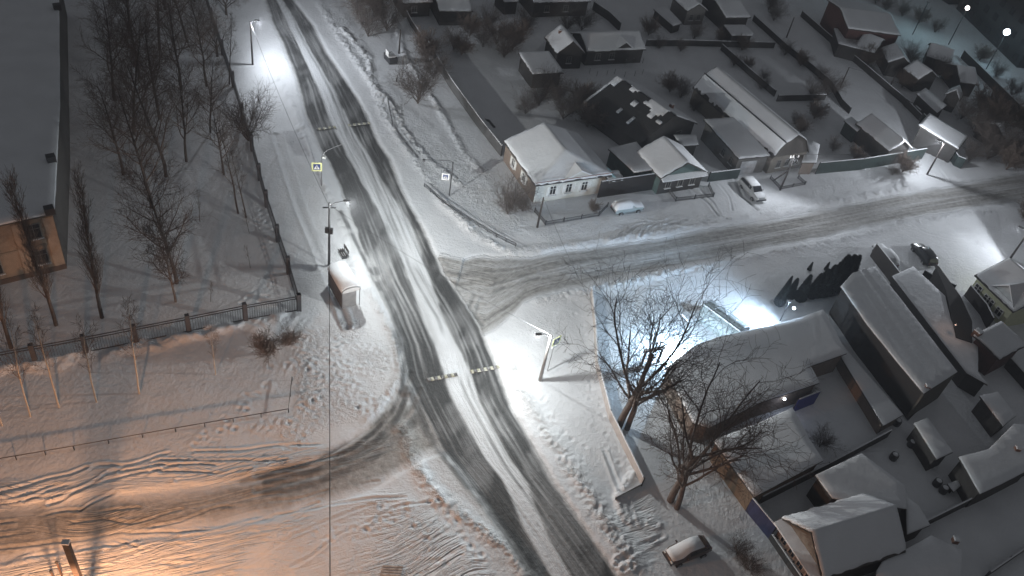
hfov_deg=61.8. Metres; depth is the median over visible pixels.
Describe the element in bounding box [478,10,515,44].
bare shrub
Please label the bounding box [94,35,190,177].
tall tree
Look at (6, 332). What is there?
columnar poplar
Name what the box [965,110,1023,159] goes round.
bare shrub
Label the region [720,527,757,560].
bare shrub
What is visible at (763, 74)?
bare shrub
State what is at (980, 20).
window
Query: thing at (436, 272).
overhead wire
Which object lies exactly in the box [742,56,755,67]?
bare shrub
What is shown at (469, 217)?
pipe railing
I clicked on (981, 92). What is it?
bare shrub
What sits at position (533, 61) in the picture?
shed
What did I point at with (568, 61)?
window
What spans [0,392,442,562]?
yard track
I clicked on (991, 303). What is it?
window
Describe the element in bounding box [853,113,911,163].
house
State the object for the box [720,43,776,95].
fence
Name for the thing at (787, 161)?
window
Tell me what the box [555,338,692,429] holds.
overhead wire
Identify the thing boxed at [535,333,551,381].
street lamp
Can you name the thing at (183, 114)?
tall tree
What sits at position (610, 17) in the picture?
fence
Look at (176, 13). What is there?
tall tree
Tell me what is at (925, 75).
house
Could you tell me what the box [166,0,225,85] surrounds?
tall tree
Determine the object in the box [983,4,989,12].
window
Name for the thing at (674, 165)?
house
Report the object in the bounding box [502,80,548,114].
bare shrub
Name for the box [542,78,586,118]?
bare shrub
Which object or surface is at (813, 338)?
house
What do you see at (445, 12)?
house
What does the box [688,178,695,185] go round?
window
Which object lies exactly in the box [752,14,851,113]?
fence
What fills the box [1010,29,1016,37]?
window
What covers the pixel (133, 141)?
tall tree
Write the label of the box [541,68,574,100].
bare shrub
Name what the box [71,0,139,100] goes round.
tall tree
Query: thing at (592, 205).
bare shrub
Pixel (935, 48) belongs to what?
house
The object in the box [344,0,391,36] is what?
bare shrub
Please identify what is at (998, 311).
window
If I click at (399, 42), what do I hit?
utility pole
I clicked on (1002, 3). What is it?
window
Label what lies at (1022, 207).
bare shrub
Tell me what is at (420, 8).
house
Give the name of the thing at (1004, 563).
fence
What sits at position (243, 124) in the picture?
bare shrub
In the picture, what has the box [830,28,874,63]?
shed
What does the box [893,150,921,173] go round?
bare shrub
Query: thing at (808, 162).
shed
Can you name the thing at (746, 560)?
bare shrub
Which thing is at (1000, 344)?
house
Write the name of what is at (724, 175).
fence
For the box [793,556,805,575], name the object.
window
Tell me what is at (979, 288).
window
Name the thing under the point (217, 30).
spreading tree
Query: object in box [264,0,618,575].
road
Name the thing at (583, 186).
window
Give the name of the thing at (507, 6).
shed
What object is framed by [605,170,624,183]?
porch
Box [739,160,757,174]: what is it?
roller door
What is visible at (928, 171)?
street lamp
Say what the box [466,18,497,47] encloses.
bare shrub
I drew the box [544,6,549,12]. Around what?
window
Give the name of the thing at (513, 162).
window
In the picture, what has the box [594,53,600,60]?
window
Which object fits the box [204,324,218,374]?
birch tree
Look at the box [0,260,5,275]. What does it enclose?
window
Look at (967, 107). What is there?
bare shrub
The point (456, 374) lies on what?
speed hump
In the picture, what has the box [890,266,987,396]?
house
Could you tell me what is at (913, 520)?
annex
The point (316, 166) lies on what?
sign pole
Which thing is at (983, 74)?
fence
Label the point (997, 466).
house
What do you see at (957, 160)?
fence
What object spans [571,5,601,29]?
bare shrub
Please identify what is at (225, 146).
bare tree
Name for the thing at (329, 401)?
overhead wire
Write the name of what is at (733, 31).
shed
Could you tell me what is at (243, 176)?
bare tree
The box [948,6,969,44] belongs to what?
street lamp
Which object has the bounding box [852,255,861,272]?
thuja
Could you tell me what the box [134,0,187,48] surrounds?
tall tree
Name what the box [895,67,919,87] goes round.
bare shrub
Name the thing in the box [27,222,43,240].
window
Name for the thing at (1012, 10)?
window
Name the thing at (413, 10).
window
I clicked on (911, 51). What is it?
bare shrub
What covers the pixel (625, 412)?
spreading tree
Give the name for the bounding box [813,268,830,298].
thuja
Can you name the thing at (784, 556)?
fence
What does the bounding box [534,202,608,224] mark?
picket fence
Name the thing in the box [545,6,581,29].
bare shrub
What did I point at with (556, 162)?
house
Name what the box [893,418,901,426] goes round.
barrel
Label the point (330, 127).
speed hump
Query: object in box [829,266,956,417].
house
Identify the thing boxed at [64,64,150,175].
tall tree
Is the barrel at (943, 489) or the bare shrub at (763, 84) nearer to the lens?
the barrel at (943, 489)
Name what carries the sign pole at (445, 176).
on the ground
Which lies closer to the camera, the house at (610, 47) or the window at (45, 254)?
the window at (45, 254)
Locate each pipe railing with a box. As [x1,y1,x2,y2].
[0,377,292,459]
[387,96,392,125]
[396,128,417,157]
[424,183,516,246]
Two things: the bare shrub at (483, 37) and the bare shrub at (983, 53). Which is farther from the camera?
the bare shrub at (983, 53)
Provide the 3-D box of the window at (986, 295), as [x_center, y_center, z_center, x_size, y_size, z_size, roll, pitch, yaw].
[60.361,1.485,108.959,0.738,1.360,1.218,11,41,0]
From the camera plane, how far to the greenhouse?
98.48 m
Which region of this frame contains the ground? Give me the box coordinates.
[0,0,1023,575]
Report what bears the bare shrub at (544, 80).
on the ground
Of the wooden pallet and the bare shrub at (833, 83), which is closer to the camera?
the wooden pallet
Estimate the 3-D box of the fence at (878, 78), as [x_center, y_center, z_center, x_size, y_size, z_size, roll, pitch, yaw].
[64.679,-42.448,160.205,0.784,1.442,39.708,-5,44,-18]
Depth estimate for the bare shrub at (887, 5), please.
182.60 m
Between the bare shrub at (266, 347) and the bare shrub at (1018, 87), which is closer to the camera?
the bare shrub at (266, 347)
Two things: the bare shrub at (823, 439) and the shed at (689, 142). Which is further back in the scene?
the shed at (689, 142)
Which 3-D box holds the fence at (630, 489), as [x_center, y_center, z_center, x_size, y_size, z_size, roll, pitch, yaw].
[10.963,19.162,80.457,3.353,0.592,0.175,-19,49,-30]
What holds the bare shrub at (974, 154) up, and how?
on the ground
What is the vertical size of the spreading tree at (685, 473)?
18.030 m
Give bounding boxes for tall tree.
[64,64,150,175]
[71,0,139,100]
[72,60,177,207]
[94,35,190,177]
[95,0,176,76]
[97,6,183,133]
[98,143,214,283]
[102,1,186,119]
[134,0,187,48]
[143,0,191,41]
[144,0,215,89]
[151,43,209,161]
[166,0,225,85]
[178,87,241,174]
[189,36,238,132]
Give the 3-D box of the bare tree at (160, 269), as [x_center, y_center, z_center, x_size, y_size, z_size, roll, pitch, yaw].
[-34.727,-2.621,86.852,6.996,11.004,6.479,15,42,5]
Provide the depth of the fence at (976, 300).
108.65 m
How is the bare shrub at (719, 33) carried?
on the ground
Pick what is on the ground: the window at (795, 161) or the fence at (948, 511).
the fence at (948, 511)
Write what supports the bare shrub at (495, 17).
on the ground
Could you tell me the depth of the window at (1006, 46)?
173.97 m
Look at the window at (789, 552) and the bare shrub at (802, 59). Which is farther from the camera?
the bare shrub at (802, 59)
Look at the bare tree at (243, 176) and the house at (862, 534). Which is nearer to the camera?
the house at (862, 534)
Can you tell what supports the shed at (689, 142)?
on the ground
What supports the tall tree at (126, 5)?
on the ground
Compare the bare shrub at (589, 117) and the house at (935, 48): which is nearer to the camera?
the bare shrub at (589, 117)
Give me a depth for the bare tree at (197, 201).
98.72 m
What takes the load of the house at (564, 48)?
on the ground
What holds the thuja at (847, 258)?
on the ground
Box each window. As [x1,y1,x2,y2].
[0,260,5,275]
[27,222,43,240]
[37,248,50,265]
[411,6,416,12]
[510,155,516,170]
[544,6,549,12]
[545,185,559,196]
[562,5,568,11]
[562,183,575,193]
[565,56,571,63]
[577,181,591,191]
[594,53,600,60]
[608,53,614,59]
[664,181,671,189]
[676,180,683,187]
[688,14,693,20]
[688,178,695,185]
[719,147,725,157]
[727,155,733,165]
[775,160,781,168]
[777,532,788,549]
[783,158,790,166]
[785,544,796,561]
[792,158,798,165]
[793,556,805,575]
[960,2,965,10]
[974,282,982,293]
[976,17,982,26]
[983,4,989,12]
[983,293,991,303]
[985,26,990,34]
[986,297,994,308]
[992,12,998,20]
[992,306,1003,318]
[994,34,999,42]
[999,0,1005,6]
[1001,20,1007,29]
[1002,43,1008,51]
[1009,6,1015,15]
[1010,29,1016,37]
[1012,51,1018,60]
[1018,15,1023,23]
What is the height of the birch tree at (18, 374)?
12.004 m
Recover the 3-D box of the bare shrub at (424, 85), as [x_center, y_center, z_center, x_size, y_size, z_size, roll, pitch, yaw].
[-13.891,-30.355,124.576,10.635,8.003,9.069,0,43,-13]
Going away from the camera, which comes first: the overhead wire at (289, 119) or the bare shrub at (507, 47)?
the overhead wire at (289, 119)
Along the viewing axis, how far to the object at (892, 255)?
113.20 m
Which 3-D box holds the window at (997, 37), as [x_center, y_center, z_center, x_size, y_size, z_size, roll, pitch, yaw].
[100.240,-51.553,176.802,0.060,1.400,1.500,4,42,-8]
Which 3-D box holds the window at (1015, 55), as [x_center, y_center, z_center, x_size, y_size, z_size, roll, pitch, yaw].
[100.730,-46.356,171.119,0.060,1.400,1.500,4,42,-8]
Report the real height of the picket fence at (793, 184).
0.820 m
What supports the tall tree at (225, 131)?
on the ground
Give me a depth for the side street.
110.05 m
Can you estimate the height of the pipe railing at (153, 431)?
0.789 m
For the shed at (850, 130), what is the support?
on the ground
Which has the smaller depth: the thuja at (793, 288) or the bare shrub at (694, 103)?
the thuja at (793, 288)
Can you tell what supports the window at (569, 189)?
in the house at (556, 162)
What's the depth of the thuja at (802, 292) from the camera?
104.09 m
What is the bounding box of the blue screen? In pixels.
[793,390,820,410]
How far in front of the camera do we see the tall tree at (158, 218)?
84.38 m
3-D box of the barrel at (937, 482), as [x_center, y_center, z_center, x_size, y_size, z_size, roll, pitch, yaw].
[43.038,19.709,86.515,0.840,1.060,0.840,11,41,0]
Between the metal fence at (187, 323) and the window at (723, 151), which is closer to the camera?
the metal fence at (187, 323)
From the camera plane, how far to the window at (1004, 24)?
174.78 m
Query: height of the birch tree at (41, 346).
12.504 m
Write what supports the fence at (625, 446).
on the ground
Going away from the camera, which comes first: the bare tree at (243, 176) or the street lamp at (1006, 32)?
the bare tree at (243, 176)
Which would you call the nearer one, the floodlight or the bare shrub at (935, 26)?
the floodlight
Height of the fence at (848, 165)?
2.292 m
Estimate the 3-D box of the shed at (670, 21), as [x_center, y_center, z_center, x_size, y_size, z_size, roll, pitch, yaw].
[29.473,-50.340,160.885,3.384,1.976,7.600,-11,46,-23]
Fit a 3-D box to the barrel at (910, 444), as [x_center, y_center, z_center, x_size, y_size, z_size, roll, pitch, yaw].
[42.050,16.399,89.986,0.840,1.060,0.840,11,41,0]
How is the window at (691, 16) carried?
in the house at (686, 12)
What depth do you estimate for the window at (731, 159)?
124.91 m
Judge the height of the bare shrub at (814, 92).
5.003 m
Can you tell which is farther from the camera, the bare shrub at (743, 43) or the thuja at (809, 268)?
the bare shrub at (743, 43)
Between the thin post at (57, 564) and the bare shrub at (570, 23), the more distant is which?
the bare shrub at (570, 23)
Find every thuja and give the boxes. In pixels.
[773,281,790,306]
[787,278,798,300]
[795,274,812,302]
[807,262,812,270]
[808,273,823,299]
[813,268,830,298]
[818,264,837,298]
[829,259,845,296]
[834,254,850,292]
[840,254,857,290]
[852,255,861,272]
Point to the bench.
(342, 250)
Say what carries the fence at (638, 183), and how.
on the ground
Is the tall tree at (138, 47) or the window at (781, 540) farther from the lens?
the tall tree at (138, 47)
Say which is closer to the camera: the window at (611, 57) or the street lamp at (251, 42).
the street lamp at (251, 42)
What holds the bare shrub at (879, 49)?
on the ground
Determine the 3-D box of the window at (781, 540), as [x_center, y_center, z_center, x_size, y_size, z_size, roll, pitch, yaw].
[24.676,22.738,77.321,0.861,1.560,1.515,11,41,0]
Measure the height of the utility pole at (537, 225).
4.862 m
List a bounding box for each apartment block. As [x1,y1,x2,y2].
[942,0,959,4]
[956,0,1023,67]
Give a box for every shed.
[494,0,519,14]
[518,51,563,87]
[653,7,681,32]
[673,134,698,155]
[722,25,752,40]
[798,141,819,173]
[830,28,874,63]
[840,117,859,142]
[906,418,952,470]
[913,88,946,117]
[971,392,1015,436]
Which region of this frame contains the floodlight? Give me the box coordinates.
[780,299,790,320]
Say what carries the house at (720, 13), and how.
on the ground
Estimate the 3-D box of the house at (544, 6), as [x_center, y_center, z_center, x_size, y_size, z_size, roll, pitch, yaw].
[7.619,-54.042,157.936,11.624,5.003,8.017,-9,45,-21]
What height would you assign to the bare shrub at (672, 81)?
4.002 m
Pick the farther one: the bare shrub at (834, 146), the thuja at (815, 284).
the bare shrub at (834, 146)
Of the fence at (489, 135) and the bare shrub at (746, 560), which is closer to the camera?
the bare shrub at (746, 560)
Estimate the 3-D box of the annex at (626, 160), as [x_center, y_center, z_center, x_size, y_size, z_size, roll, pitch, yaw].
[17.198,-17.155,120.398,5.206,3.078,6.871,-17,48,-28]
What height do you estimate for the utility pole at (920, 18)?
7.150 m
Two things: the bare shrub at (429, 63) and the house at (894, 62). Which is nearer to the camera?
the bare shrub at (429, 63)
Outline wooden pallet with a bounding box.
[380,565,402,575]
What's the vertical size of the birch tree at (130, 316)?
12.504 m
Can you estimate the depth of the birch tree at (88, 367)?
74.42 m
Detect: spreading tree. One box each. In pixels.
[183,0,235,56]
[211,0,247,14]
[550,231,765,451]
[553,263,714,430]
[620,336,811,519]
[623,284,824,513]
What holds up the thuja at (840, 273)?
on the ground
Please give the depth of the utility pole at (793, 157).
122.11 m
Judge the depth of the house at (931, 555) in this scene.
76.03 m
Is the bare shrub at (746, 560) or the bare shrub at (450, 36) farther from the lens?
the bare shrub at (450, 36)
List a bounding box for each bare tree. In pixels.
[127,217,193,302]
[193,189,201,220]
[204,118,241,213]
[222,9,238,83]
[224,146,247,217]
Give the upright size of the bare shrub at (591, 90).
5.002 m
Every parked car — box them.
[610,198,643,215]
[662,535,711,567]
[739,176,766,201]
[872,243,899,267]
[911,243,937,265]
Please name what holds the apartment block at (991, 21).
on the ground
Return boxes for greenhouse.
[697,300,749,336]
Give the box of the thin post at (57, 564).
[55,561,62,575]
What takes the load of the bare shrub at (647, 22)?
on the ground
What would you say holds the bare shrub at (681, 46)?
on the ground
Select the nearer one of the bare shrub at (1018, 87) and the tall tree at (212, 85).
the tall tree at (212, 85)
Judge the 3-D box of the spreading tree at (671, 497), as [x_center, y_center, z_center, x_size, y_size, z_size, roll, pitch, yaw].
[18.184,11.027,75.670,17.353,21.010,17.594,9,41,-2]
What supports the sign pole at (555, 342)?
on the ground
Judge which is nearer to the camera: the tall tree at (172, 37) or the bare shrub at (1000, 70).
the tall tree at (172, 37)
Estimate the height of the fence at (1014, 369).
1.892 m
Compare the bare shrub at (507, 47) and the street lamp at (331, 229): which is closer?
the street lamp at (331, 229)
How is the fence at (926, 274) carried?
on the ground
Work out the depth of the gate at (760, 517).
79.20 m
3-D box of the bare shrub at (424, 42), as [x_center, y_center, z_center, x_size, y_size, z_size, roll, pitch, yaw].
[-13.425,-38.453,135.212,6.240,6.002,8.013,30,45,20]
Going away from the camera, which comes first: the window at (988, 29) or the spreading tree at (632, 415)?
the spreading tree at (632, 415)
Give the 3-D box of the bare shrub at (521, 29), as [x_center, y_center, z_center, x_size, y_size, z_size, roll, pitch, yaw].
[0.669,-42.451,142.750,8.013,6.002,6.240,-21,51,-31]
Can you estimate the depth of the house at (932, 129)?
137.46 m
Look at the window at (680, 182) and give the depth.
118.96 m
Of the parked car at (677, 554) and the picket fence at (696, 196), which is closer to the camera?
the parked car at (677, 554)
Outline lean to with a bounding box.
[836,342,902,433]
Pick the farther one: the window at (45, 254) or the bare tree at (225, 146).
the bare tree at (225, 146)
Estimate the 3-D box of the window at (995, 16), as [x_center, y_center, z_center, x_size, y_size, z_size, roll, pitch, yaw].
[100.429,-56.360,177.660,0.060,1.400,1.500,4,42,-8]
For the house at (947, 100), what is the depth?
149.84 m
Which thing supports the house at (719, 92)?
on the ground
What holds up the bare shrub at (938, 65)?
on the ground
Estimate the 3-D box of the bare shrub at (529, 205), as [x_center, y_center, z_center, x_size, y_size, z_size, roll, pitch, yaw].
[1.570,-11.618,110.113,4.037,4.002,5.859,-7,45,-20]
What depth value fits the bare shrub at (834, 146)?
133.61 m
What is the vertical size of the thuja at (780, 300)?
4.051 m
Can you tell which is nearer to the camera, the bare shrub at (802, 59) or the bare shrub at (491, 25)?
the bare shrub at (491, 25)
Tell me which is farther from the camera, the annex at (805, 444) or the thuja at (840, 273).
the thuja at (840, 273)
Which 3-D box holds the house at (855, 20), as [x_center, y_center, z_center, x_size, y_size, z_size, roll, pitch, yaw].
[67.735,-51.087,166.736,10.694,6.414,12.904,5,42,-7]
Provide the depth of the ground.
94.23 m
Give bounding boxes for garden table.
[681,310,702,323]
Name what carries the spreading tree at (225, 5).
on the ground
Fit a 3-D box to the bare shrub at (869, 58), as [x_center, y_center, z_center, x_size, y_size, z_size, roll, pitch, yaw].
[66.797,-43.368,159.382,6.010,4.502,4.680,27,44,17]
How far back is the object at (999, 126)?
141.45 m
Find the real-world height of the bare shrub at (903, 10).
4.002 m
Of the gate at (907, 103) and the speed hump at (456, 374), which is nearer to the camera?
the speed hump at (456, 374)
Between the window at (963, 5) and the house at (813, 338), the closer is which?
the house at (813, 338)
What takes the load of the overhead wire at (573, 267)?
attached to the utility pole at (537, 225)
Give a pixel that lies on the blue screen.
(805, 401)
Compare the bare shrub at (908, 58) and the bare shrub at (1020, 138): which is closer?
the bare shrub at (1020, 138)
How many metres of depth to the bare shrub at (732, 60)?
151.39 m
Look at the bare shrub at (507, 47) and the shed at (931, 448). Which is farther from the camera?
the bare shrub at (507, 47)
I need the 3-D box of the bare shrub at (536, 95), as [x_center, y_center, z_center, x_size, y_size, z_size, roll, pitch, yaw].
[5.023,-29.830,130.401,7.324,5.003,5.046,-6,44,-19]
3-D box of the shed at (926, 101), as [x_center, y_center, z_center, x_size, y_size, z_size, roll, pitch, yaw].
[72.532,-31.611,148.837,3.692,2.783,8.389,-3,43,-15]
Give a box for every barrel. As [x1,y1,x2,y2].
[889,451,898,461]
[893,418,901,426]
[906,439,914,448]
[932,477,942,487]
[938,484,949,494]
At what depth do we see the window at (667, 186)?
118.21 m
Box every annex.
[606,142,651,176]
[708,407,822,509]
[806,453,906,513]
[899,497,929,541]
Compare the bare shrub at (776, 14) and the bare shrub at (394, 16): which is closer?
the bare shrub at (394, 16)
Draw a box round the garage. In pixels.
[701,117,771,174]
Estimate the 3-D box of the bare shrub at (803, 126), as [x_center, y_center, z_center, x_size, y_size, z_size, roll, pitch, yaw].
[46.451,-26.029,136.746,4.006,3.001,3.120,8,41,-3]
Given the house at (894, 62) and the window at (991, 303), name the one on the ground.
the house at (894, 62)
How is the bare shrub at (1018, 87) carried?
on the ground
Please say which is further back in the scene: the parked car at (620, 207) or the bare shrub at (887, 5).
the bare shrub at (887, 5)
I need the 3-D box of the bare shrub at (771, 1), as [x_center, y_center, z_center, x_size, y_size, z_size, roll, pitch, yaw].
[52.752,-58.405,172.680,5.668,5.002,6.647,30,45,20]
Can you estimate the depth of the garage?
126.24 m
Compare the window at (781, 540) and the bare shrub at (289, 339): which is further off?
the bare shrub at (289, 339)
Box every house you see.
[393,0,432,16]
[430,0,473,24]
[503,122,614,201]
[519,0,590,16]
[544,24,584,68]
[571,30,645,65]
[584,76,696,147]
[637,136,707,193]
[661,310,846,442]
[670,0,707,24]
[689,67,808,173]
[701,0,750,29]
[774,493,905,575]
[820,0,900,55]
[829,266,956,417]
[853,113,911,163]
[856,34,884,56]
[874,535,961,575]
[876,42,909,77]
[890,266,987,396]
[899,60,937,91]
[911,113,967,162]
[922,42,954,74]
[941,63,978,96]
[943,85,962,112]
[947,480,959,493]
[948,424,1023,507]
[971,321,1023,375]
[972,257,1023,325]
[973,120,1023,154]
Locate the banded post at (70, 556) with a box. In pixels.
[61,539,81,575]
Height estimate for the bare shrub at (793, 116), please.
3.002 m
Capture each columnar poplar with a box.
[0,164,57,325]
[0,267,13,349]
[66,159,104,318]
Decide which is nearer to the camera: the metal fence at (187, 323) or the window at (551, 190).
the metal fence at (187, 323)
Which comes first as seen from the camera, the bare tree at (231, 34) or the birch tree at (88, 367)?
the birch tree at (88, 367)
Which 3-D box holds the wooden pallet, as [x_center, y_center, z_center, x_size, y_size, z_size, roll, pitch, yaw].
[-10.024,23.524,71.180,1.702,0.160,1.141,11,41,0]
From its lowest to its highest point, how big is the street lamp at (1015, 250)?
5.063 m
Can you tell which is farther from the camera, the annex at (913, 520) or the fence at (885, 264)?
the fence at (885, 264)
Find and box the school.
[0,0,69,284]
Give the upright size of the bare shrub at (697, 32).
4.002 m
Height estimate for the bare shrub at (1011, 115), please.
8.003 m
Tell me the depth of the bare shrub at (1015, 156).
136.10 m
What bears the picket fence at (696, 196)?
on the ground
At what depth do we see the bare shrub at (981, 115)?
141.25 m
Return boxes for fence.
[0,292,301,363]
[206,0,301,311]
[406,10,421,40]
[428,41,502,155]
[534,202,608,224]
[590,286,644,482]
[592,1,621,29]
[597,173,655,197]
[615,483,642,499]
[645,39,775,47]
[669,182,714,201]
[707,168,740,181]
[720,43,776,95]
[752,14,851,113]
[758,428,892,503]
[769,174,806,188]
[769,534,801,575]
[776,94,826,101]
[800,11,922,120]
[815,148,927,173]
[870,243,899,282]
[919,113,965,168]
[922,270,956,287]
[928,475,1023,523]
[961,50,1023,116]
[964,285,994,327]
[985,548,1023,575]
[1004,357,1023,388]
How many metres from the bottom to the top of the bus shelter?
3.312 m
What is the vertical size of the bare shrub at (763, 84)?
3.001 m
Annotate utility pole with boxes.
[398,29,400,53]
[536,198,543,227]
[773,154,798,190]
[912,2,929,34]
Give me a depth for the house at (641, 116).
126.59 m
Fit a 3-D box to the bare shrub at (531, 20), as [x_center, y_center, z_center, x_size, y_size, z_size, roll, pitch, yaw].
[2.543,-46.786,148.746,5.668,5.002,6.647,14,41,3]
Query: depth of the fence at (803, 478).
85.11 m
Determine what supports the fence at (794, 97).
on the ground
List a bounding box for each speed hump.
[315,122,370,129]
[427,365,499,381]
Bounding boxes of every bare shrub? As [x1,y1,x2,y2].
[215,74,282,141]
[245,323,288,364]
[273,325,308,349]
[334,0,369,15]
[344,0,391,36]
[357,0,392,7]
[362,0,412,30]
[384,50,453,105]
[407,25,453,59]
[414,43,454,80]
[440,21,468,53]
[450,35,477,54]
[454,10,491,36]
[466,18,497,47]
[469,0,503,27]
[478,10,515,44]
[482,168,541,215]
[491,17,533,52]
[491,30,523,57]
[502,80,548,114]
[512,3,540,30]
[514,185,543,215]
[526,62,565,92]
[526,77,566,104]
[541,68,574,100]
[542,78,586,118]
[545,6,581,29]
[550,80,589,113]
[564,78,601,102]
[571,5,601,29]
[573,97,609,127]
[587,197,604,212]
[639,14,661,35]
[650,33,669,48]
[652,69,687,92]
[668,77,697,97]
[674,36,691,51]
[686,20,707,38]
[687,97,702,110]
[714,27,729,40]
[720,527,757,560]
[730,52,747,65]
[735,33,755,50]
[735,542,773,575]
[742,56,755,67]
[753,73,772,89]
[758,65,771,78]
[760,0,785,9]
[767,0,790,20]
[776,37,795,54]
[791,109,812,123]
[792,115,814,132]
[794,47,816,65]
[804,73,830,100]
[806,97,829,120]
[806,422,849,456]
[815,64,838,78]
[818,69,849,94]
[826,134,846,152]
[844,32,866,48]
[847,143,867,158]
[854,43,883,65]
[875,43,892,67]
[881,0,899,9]
[885,160,909,178]
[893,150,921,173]
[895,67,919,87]
[897,0,916,16]
[898,38,926,61]
[899,50,916,68]
[912,7,932,22]
[924,52,954,74]
[931,16,949,32]
[945,87,986,120]
[957,95,1011,132]
[963,135,1000,161]
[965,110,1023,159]
[969,103,1022,143]
[971,43,999,60]
[971,81,1006,111]
[982,93,1023,133]
[984,85,1023,113]
[986,96,1023,134]
[988,59,1012,77]
[993,137,1023,171]
[1002,75,1023,94]
[1008,121,1023,149]
[1017,196,1023,220]
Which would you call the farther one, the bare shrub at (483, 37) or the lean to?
the bare shrub at (483, 37)
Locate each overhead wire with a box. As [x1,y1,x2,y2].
[250,22,327,202]
[329,205,330,575]
[331,206,549,334]
[543,197,611,338]
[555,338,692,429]
[807,144,940,154]
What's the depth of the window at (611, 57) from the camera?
144.74 m
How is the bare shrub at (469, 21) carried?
on the ground
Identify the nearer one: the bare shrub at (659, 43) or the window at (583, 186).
the window at (583, 186)
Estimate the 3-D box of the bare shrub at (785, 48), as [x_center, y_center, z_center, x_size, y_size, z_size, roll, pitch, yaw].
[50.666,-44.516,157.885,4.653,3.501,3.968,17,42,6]
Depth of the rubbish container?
134.49 m
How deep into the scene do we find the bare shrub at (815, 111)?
139.99 m
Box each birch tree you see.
[0,311,31,416]
[22,300,59,407]
[70,314,99,402]
[113,290,149,393]
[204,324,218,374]
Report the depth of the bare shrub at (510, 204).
108.06 m
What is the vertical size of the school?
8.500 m
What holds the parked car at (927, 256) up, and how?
on the ground
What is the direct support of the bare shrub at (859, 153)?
on the ground
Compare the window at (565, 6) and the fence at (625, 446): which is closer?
the fence at (625, 446)
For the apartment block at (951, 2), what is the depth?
192.02 m
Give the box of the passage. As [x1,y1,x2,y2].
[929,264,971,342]
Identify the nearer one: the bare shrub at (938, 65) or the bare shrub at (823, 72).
the bare shrub at (823, 72)
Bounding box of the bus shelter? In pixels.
[328,261,360,309]
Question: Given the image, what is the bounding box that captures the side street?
[438,172,1023,334]
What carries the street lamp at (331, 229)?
on the ground
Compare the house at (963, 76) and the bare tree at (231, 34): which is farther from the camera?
the house at (963, 76)
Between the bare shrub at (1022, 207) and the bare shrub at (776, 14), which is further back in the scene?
the bare shrub at (776, 14)
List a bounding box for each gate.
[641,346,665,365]
[745,498,775,538]
[903,98,912,107]
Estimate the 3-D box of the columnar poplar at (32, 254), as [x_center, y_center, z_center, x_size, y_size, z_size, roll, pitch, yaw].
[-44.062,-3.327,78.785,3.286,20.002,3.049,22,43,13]
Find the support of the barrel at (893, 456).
on the ground
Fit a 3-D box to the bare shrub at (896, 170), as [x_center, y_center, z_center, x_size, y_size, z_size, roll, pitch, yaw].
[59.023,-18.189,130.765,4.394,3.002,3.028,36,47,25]
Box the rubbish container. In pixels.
[384,49,397,64]
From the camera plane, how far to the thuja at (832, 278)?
104.66 m
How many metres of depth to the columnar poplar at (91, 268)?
80.48 m
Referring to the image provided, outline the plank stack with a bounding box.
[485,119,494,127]
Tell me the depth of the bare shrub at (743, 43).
156.14 m
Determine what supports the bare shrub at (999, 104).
on the ground
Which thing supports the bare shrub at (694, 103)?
on the ground
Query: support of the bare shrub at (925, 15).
on the ground
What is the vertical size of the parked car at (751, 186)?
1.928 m
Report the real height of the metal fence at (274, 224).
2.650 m
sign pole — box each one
[312,144,341,185]
[422,159,453,195]
[547,335,561,370]
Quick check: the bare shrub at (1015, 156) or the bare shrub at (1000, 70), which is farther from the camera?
the bare shrub at (1000, 70)
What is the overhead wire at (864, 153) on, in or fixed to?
attached to the utility pole at (793, 157)
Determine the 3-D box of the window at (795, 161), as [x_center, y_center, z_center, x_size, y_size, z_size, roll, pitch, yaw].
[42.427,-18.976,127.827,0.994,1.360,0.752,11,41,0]
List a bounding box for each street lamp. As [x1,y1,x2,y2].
[249,19,259,64]
[323,199,349,265]
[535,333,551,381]
[926,139,944,174]
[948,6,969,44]
[986,29,1010,68]
[1009,225,1023,258]
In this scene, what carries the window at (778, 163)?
in the house at (719, 92)
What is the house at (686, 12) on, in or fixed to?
on the ground
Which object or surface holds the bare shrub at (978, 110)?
on the ground
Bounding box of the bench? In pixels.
[338,244,348,258]
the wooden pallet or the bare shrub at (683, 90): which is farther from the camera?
the bare shrub at (683, 90)
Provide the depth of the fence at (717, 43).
156.42 m
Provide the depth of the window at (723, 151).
126.38 m
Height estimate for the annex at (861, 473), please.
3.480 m
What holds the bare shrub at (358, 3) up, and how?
on the ground
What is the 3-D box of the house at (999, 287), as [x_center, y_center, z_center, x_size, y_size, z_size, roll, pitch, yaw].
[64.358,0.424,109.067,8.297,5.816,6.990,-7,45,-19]
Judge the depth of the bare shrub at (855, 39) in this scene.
160.30 m
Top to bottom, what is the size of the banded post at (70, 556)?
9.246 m
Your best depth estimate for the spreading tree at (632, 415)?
80.04 m
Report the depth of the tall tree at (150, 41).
105.88 m
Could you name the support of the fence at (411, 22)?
on the ground

